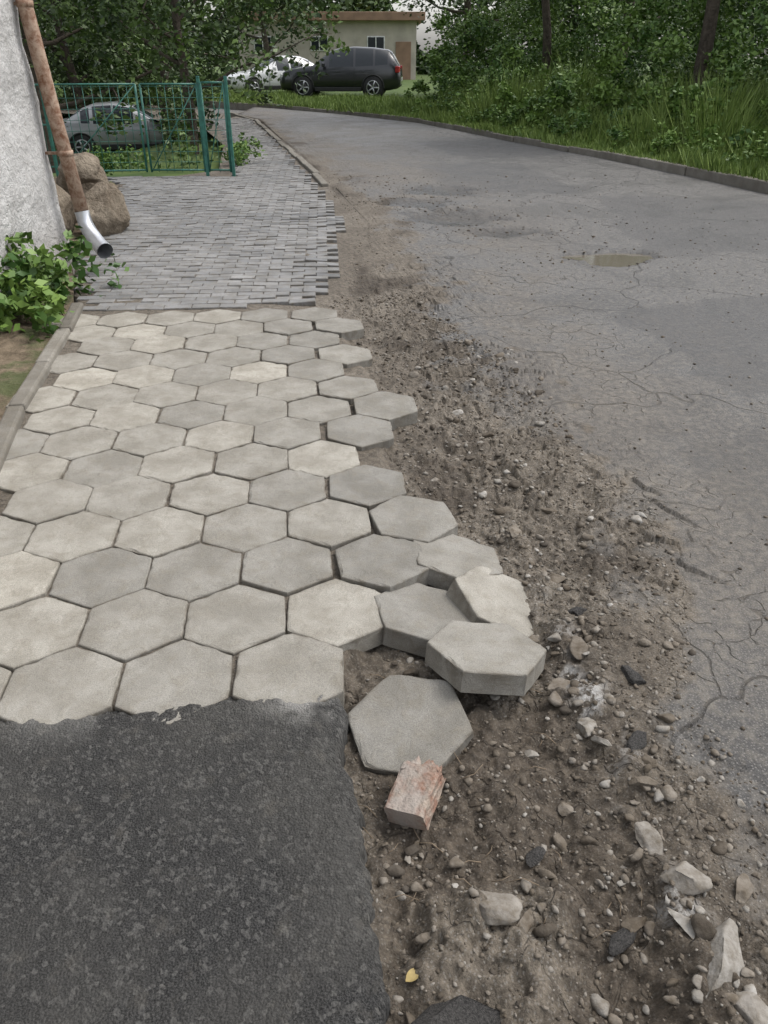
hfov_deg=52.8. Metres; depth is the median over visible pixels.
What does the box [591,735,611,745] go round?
rubble stone
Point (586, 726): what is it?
rubble stone
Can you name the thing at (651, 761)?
rubble stone
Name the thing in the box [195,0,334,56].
deciduous tree
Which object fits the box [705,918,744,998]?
rubble stone
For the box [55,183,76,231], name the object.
boulder
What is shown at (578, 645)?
rubble stone
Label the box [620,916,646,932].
rubble stone
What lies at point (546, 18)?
deciduous tree
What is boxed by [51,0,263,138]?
deciduous tree
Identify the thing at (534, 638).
rubble stone
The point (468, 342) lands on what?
rubble stone
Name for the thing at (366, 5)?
distant trees
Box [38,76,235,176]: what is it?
metal gate
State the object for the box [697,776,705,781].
rubble stone
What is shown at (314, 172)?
path kerb
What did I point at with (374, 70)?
black suv
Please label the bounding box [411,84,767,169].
verge weeds
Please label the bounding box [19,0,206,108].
deciduous tree
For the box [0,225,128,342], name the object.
leafy weed
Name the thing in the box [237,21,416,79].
walls
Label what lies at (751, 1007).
rubble stone
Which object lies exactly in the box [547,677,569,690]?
rubble stone
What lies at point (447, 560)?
loose paver
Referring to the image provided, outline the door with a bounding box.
[396,42,410,79]
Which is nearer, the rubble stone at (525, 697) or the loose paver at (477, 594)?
the rubble stone at (525, 697)
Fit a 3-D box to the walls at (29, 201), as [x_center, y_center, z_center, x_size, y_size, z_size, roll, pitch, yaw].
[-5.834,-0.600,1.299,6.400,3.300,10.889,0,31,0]
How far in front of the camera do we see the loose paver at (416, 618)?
2.58 m
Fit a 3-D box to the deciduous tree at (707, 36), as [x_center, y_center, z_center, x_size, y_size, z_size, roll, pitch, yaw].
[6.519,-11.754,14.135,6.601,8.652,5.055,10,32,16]
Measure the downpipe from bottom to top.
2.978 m
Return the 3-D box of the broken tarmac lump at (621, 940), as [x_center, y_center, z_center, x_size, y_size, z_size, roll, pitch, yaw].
[0.524,0.930,1.688,0.109,0.020,0.039,-20,36,-30]
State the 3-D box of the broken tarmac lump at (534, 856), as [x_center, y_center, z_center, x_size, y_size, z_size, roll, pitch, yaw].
[0.366,0.832,1.869,0.066,0.023,0.037,-18,35,-27]
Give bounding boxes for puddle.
[560,253,652,266]
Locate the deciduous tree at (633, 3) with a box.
[616,0,746,79]
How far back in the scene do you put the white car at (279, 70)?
31.94 m
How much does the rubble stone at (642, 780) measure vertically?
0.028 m
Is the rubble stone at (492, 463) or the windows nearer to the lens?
the rubble stone at (492, 463)
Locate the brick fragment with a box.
[384,756,445,830]
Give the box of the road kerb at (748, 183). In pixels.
[57,96,767,193]
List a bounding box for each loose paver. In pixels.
[347,675,472,775]
[374,583,471,656]
[413,534,502,590]
[425,620,546,695]
[447,566,533,636]
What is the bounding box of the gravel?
[331,292,767,1023]
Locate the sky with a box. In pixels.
[22,0,767,58]
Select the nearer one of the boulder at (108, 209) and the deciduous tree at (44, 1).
the boulder at (108, 209)
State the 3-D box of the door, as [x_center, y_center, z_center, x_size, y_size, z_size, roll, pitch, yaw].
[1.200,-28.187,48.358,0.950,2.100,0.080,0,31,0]
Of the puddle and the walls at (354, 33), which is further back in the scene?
the walls at (354, 33)
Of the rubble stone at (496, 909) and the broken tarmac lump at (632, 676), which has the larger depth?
the broken tarmac lump at (632, 676)
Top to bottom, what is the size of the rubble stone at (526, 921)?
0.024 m
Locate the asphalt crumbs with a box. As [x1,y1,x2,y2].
[363,183,696,267]
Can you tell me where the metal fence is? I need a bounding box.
[34,84,54,168]
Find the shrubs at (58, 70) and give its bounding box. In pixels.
[23,7,225,172]
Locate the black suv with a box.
[280,47,402,96]
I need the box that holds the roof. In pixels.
[232,12,424,24]
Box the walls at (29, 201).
[0,0,74,293]
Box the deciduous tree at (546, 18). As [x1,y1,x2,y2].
[541,0,550,75]
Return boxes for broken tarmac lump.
[411,995,500,1023]
[526,846,545,866]
[568,606,586,615]
[608,928,636,955]
[620,665,645,684]
[626,730,646,752]
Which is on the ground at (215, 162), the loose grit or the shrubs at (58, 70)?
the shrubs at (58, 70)
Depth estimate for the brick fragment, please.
1.94 m
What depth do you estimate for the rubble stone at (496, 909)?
1.69 m
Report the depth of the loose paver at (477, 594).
2.67 m
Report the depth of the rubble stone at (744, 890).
1.73 m
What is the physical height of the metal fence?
1.300 m
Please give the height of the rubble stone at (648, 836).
0.024 m
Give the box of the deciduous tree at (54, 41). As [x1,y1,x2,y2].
[17,0,298,172]
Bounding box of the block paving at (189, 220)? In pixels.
[71,118,345,310]
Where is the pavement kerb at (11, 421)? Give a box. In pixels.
[0,302,83,471]
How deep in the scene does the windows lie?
47.78 m
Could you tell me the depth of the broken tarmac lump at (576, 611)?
2.63 m
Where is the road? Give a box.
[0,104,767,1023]
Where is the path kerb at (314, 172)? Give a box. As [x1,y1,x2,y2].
[230,112,327,186]
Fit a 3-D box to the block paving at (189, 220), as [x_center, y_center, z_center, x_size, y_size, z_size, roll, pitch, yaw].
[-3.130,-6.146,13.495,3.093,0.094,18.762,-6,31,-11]
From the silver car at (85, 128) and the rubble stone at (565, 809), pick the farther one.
the silver car at (85, 128)
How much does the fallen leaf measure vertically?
0.010 m
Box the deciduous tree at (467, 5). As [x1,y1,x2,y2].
[399,0,563,67]
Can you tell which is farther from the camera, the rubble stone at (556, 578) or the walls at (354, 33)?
the walls at (354, 33)
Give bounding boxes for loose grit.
[327,174,767,1021]
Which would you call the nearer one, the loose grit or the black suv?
the loose grit
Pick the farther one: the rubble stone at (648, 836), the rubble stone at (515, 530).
the rubble stone at (515, 530)
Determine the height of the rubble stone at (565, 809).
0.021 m
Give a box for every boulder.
[55,166,108,194]
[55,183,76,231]
[57,152,99,183]
[84,182,129,236]
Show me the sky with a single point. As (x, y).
(430, 36)
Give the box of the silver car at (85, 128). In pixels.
[52,101,198,154]
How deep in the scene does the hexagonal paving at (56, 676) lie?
3.08 m
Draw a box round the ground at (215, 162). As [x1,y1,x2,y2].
[48,58,761,176]
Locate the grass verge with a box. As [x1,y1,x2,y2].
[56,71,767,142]
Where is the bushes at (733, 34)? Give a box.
[402,0,767,164]
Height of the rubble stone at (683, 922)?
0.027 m
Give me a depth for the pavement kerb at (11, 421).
4.26 m
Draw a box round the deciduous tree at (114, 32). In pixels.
[55,0,350,154]
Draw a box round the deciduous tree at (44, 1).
[34,0,152,88]
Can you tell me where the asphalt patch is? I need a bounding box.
[0,695,389,1023]
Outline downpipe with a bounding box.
[13,0,112,258]
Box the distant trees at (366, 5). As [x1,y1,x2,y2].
[21,0,767,76]
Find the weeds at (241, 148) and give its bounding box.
[86,127,266,176]
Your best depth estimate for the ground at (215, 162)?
15.92 m
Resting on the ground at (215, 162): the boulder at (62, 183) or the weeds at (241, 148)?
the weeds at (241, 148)
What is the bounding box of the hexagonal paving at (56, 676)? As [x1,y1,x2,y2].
[0,307,457,723]
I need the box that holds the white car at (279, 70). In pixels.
[222,55,313,92]
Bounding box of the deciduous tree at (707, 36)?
[691,0,767,96]
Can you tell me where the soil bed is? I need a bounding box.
[0,176,117,420]
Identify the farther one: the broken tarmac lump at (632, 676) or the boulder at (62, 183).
the boulder at (62, 183)
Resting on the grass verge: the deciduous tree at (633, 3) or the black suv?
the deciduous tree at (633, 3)
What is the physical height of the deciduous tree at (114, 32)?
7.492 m
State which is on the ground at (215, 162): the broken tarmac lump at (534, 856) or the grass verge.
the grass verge
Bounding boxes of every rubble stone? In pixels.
[464,339,473,345]
[465,890,522,925]
[484,461,497,466]
[508,525,521,538]
[516,907,533,933]
[519,694,533,705]
[529,635,538,642]
[541,508,557,513]
[545,573,566,585]
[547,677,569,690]
[558,802,573,815]
[569,636,588,659]
[576,717,596,737]
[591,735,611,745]
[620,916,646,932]
[628,776,657,786]
[634,821,663,854]
[641,753,656,767]
[659,861,712,895]
[666,907,694,938]
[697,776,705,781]
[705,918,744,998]
[734,991,767,1023]
[735,873,753,903]
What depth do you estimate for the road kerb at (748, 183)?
13.88 m
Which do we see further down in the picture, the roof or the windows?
the windows
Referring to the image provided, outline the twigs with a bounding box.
[360,650,641,938]
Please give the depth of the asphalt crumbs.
8.38 m
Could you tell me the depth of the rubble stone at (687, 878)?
1.73 m
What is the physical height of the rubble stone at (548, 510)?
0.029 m
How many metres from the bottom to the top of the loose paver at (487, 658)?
0.148 m
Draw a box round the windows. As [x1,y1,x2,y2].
[254,36,384,50]
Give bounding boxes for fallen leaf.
[406,968,418,981]
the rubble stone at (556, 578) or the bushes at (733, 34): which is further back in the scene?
the bushes at (733, 34)
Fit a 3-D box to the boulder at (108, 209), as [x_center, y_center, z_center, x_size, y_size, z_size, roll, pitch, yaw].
[-2.847,-3.013,7.865,0.514,0.623,0.530,0,31,0]
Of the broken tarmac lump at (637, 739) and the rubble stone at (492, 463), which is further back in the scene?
the rubble stone at (492, 463)
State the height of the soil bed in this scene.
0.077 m
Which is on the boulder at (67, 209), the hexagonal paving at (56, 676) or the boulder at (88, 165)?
the boulder at (88, 165)
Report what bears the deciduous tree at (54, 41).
on the ground at (215, 162)

